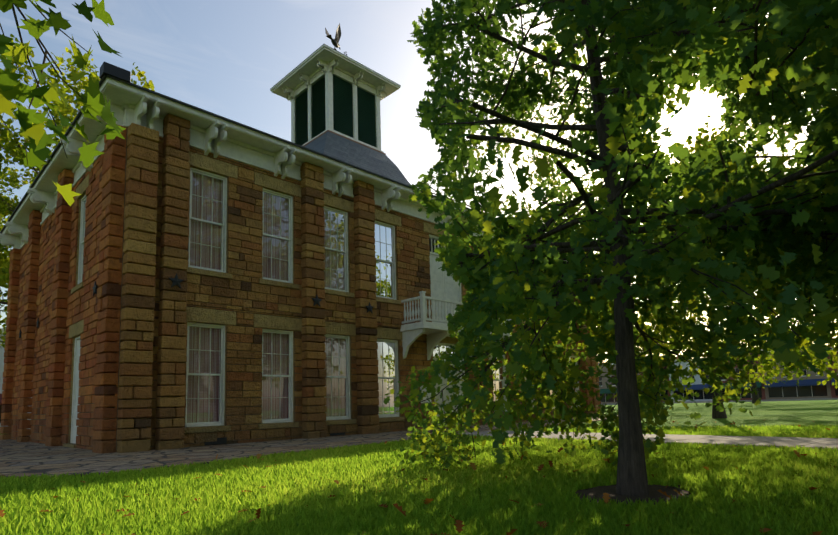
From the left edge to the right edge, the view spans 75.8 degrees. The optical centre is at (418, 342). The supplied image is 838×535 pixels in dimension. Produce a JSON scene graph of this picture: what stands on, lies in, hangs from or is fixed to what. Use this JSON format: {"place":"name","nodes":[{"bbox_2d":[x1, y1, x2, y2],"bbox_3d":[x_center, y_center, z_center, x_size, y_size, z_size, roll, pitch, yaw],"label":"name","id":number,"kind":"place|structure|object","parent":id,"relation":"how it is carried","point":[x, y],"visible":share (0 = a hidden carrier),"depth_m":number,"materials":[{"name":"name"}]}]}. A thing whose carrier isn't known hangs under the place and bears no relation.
{"place":"outdoors","nodes":[
{"label":"outdoors","id":0,"kind":"place"},
{"bbox_2d":[0,120,54,347],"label":"tree","id":1,"kind":"object","parent":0,"point":[15,182],"depth_m":39.65,"materials":[{"name":"green plant"}]},
{"bbox_2d":[0,439,93,459],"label":"sidewalk","id":2,"kind":"structure","parent":0,"point":[11,449],"depth_m":14.17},
{"bbox_2d":[9,127,126,449],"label":"stone blocks","id":3,"kind":"structure","parent":2,"relation":"on","point":[82,303],"depth_m":16.33,"materials":[{"name":"brown stone"}]},
{"bbox_2d":[0,0,125,205],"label":"branch","id":4,"kind":"object","parent":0,"point":[12,86],"depth_m":3.99,"materials":[{"name":"green plant"}]},
{"bbox_2d":[0,34,154,319],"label":"tree","id":5,"kind":"object","parent":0,"point":[64,111],"depth_m":30.65,"materials":[{"name":"green plant"}]},
{"bbox_2d":[0,415,617,478],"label":"paving","id":6,"kind":"structure","parent":0,"point":[86,463],"depth_m":11.38,"materials":[{"name":"grey stone"}]},
{"bbox_2d":[117,127,594,449],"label":"stone blocks","id":7,"kind":"structure","parent":6,"relation":"on","point":[249,191],"depth_m":15.77,"materials":[{"name":"brown stone"}]},
{"bbox_2d":[303,130,385,154],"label":"cupola base trim","id":8,"kind":"structure","parent":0,"point":[343,137],"depth_m":26.23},
{"bbox_2d":[0,0,837,362],"label":"sky","id":9,"kind":"structure","parent":0,"point":[224,58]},
{"bbox_2d":[662,112,675,123],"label":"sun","id":10,"kind":"object","parent":9,"relation":"in","point":[665,119],"visible":0.76,"depth_m":763.82,"materials":[{"name":"white"}]},
{"bbox_2d":[0,400,837,534],"bbox_3d":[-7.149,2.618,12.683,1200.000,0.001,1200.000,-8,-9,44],"label":"lawn","id":11,"kind":"structure","parent":0,"point":[803,413],"depth_m":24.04,"materials":[{"name":"green plant"}]},
{"bbox_2d":[0,334,5,426],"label":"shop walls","id":12,"kind":"structure","parent":11,"relation":"on","point":[2,357],"depth_m":50.87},
{"bbox_2d":[10,137,593,448],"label":"backing wall","id":13,"kind":"structure","parent":11,"relation":"on","point":[237,350],"depth_m":15.38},
{"bbox_2d":[0,125,126,452],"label":"pilasters","id":14,"kind":"object","parent":13,"relation":"attached to","point":[106,368],"visible":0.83,"depth_m":16.39,"materials":[{"name":"stone"}]},
{"bbox_2d":[19,273,517,444],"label":"wall stars","id":15,"kind":"object","parent":13,"relation":"attached to","point":[176,280],"visible":0.62,"depth_m":14.49,"materials":[{"name":"black metal"}]},
{"bbox_2d":[0,94,579,443],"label":"building trim","id":16,"kind":"structure","parent":13,"relation":"attached to","point":[445,298],"depth_m":16.81,"materials":[{"name":"paint"}]},
{"bbox_2d":[82,173,576,421],"bbox_3d":[-1.857,-0.721,20.665,9.074,6.850,24.622,-20,-20,70],"label":"window glass","id":17,"kind":"object","parent":16,"relation":"attached to","point":[383,234],"visible":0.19,"depth_m":18.98,"materials":[{"name":"clear glass"}]},
{"bbox_2d":[25,166,579,442],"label":"reveals","id":18,"kind":"object","parent":13,"relation":"attached to","point":[82,196],"visible":0.06,"depth_m":16.49,"materials":[{"name":"stone"}]},
{"bbox_2d":[187,172,379,422],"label":"curtains","id":19,"kind":"object","parent":18,"relation":"attached to","point":[204,380],"depth_m":15.94,"materials":[{"name":"white fabric"}]},
{"bbox_2d":[429,238,440,252],"bbox_3d":[0.858,-3.857,22.162,0.001,0.800,1.950,-8,-9,44],"label":"dark transom","id":20,"kind":"object","parent":18,"relation":"attached to","point":[432,244],"depth_m":21.87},
{"bbox_2d":[34,152,579,447],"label":"window lintels and sills","id":21,"kind":"structure","parent":13,"relation":"attached to","point":[203,315],"depth_m":16.18,"materials":[{"name":"stone"}]},
{"bbox_2d":[420,360,462,424],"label":"cream doors","id":22,"kind":"structure","parent":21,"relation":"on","point":[445,391],"depth_m":21.19,"materials":[{"name":"paint"}]},
{"bbox_2d":[116,113,600,452],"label":"pilasters","id":23,"kind":"object","parent":13,"relation":"attached to","point":[138,279],"visible":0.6,"depth_m":13.86,"materials":[{"name":"stone"}]},
{"bbox_2d":[0,420,836,534],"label":"fallen leaves","id":24,"kind":"object","parent":11,"relation":"on","point":[459,525],"visible":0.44,"depth_m":4.73,"materials":[{"name":"brown plant"}]},
{"bbox_2d":[594,365,616,403],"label":"shop walls","id":25,"kind":"structure","parent":11,"relation":"on","point":[605,379],"depth_m":111.70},
{"bbox_2d":[598,376,617,401],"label":"shop glass","id":26,"kind":"object","parent":25,"relation":"attached to","point":[603,397],"depth_m":111.31,"materials":[{"name":"glass"}]},
{"bbox_2d":[600,389,616,393],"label":"shop awning","id":27,"kind":"object","parent":25,"relation":"attached to","point":[605,391],"visible":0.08,"depth_m":110.48,"materials":[{"name":"teal fabric"}]},
{"bbox_2d":[383,0,837,495],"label":"tree","id":28,"kind":"object","parent":11,"relation":"on","point":[710,47],"depth_m":5.11,"materials":[{"name":"green plant"}]},
{"bbox_2d":[572,484,700,504],"bbox_3d":[2.060,1.463,5.252,1.252,0.001,1.323,-4,-7,15],"label":"mulch bed","id":29,"kind":"object","parent":11,"relation":"on","point":[597,492],"visible":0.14,"depth_m":5.19,"materials":[{"name":"brown soil"}]},
{"bbox_2d":[458,431,837,449],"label":"concrete walk","id":30,"kind":"structure","parent":11,"relation":"on","point":[778,442],"depth_m":10.76,"materials":[{"name":"grey concrete"}]},
{"bbox_2d":[528,0,831,384],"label":"tree","id":31,"kind":"object","parent":11,"relation":"on","point":[670,92],"depth_m":10.46,"materials":[{"name":"green plant"}]},
{"bbox_2d":[585,115,837,418],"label":"tree","id":32,"kind":"object","parent":11,"relation":"on","point":[696,148],"depth_m":22.00,"materials":[{"name":"green plant"}]},
{"bbox_2d":[601,398,837,404],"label":"road","id":33,"kind":"structure","parent":11,"relation":"on","point":[751,400],"depth_m":83.56,"materials":[{"name":"grey asphalt"}]},
{"bbox_2d":[686,297,837,402],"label":"tree","id":34,"kind":"object","parent":11,"relation":"on","point":[704,318],"depth_m":60.82,"materials":[{"name":"green plant"}]},
{"bbox_2d":[747,285,837,383],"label":"tree","id":35,"kind":"object","parent":11,"relation":"on","point":[767,373],"depth_m":37.98,"materials":[{"name":"green plant"}]},
{"bbox_2d":[637,356,677,401],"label":"shop walls","id":36,"kind":"structure","parent":0,"point":[669,394],"depth_m":103.38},
{"bbox_2d":[637,374,667,400],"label":"shop glass","id":37,"kind":"object","parent":36,"relation":"attached to","point":[666,392],"depth_m":103.32,"materials":[{"name":"black glass"}]},
{"bbox_2d":[597,251,719,391],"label":"tree","id":38,"kind":"object","parent":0,"point":[662,339],"depth_m":55.62,"materials":[{"name":"green plant"}]},
{"bbox_2d":[669,362,711,401],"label":"shop walls","id":39,"kind":"structure","parent":0,"point":[696,377],"depth_m":100.10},
{"bbox_2d":[671,384,711,390],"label":"shop awning","id":40,"kind":"object","parent":39,"relation":"attached to","point":[697,387],"visible":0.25,"depth_m":98.29,"materials":[{"name":"blue fabric"}]},
{"bbox_2d":[674,370,712,399],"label":"shop glass","id":41,"kind":"object","parent":39,"relation":"attached to","point":[709,394],"depth_m":99.17,"materials":[{"name":"glass"}]},
{"bbox_2d":[722,353,765,400],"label":"shop walls","id":42,"kind":"structure","parent":0,"point":[763,394],"depth_m":92.66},
{"bbox_2d":[721,368,761,398],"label":"shop glass","id":43,"kind":"object","parent":42,"relation":"attached to","point":[737,370],"depth_m":93.87,"materials":[{"name":"glass"}]},
{"bbox_2d":[722,382,761,388],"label":"shop awning","id":44,"kind":"object","parent":42,"relation":"attached to","point":[748,386],"visible":0.25,"depth_m":92.64,"materials":[{"name":"fabric"}]},
{"bbox_2d":[698,24,835,112],"bbox_3d":[16.236,-6.607,13.196,15.828,17.095,16.964,-8,-9,44],"label":"tree","id":45,"kind":"object","parent":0,"point":[709,91],"depth_m":17.11,"materials":[{"name":"green plant"}]},
{"bbox_2d":[762,345,832,399],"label":"shop walls","id":46,"kind":"structure","parent":0,"point":[811,373],"depth_m":87.79,"materials":[{"name":"brown brick"}]},
{"bbox_2d":[761,344,825,396],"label":"shop trim","id":47,"kind":"structure","parent":46,"relation":"attached to","point":[800,376],"depth_m":88.32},
{"bbox_2d":[765,379,827,386],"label":"shop awning","id":48,"kind":"object","parent":46,"relation":"attached to","point":[806,382],"visible":0.75,"depth_m":87.85,"materials":[{"name":"blue fabric"}]},
{"bbox_2d":[768,365,827,397],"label":"shop glass","id":49,"kind":"object","parent":46,"relation":"attached to","point":[806,391],"visible":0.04,"depth_m":88.23,"materials":[{"name":"black glass"}]},
{"bbox_2d":[827,352,837,397],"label":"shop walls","id":50,"kind":"structure","parent":0,"point":[833,394],"depth_m":85.00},
{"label":"walls","id":51,"kind":"object","parent":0,"visible":0},
{"bbox_2d":[0,77,483,239],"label":"eaves","id":52,"kind":"object","parent":51,"relation":"on","point":[116,92],"visible":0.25,"depth_m":15.86,"materials":[{"name":"white paint"}]},
{"bbox_2d":[99,62,130,82],"bbox_3d":[-7.333,-6.466,12.987,0.340,0.280,0.590,-8,-9,44],"label":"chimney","id":53,"kind":"object","parent":52,"relation":"on","point":[115,71],"visible":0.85,"depth_m":12.84,"materials":[{"name":"metal"}]},
{"bbox_2d":[0,74,470,232],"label":"roof","id":54,"kind":"structure","parent":52,"relation":"on","point":[147,90],"depth_m":15.76,"materials":[{"name":"grey"}]},
{"bbox_2d":[270,44,400,152],"bbox_3d":[-4.328,-11.561,28.014,4.840,3.720,4.840,-8,-9,44],"label":"cupola","id":55,"kind":"object","parent":54,"relation":"on","point":[326,62],"visible":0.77,"depth_m":26.79,"materials":[{"name":"white wood"}]},
{"bbox_2d":[294,75,376,146],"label":"louvers","id":56,"kind":"object","parent":55,"relation":"attached to","point":[343,108],"visible":0.46,"depth_m":26.83,"materials":[{"name":"green wood"}]},
{"bbox_2d":[325,23,346,55],"bbox_3d":[-4.453,-15.515,28.409,1.129,2.470,1.129,1,-7,-23],"label":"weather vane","id":57,"kind":"object","parent":55,"relation":"on","point":[335,41],"visible":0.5,"depth_m":28.37,"materials":[{"name":"metal"}]},
{"bbox_2d":[273,44,400,86],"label":"cupola roof","id":58,"kind":"structure","parent":55,"relation":"attached to","point":[340,52],"depth_m":26.34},
{"bbox_2d":[304,131,410,184],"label":"roof","id":59,"kind":"structure","parent":54,"relation":"on","point":[330,144],"depth_m":25.74,"materials":[{"name":"grey tile"}]}
]}

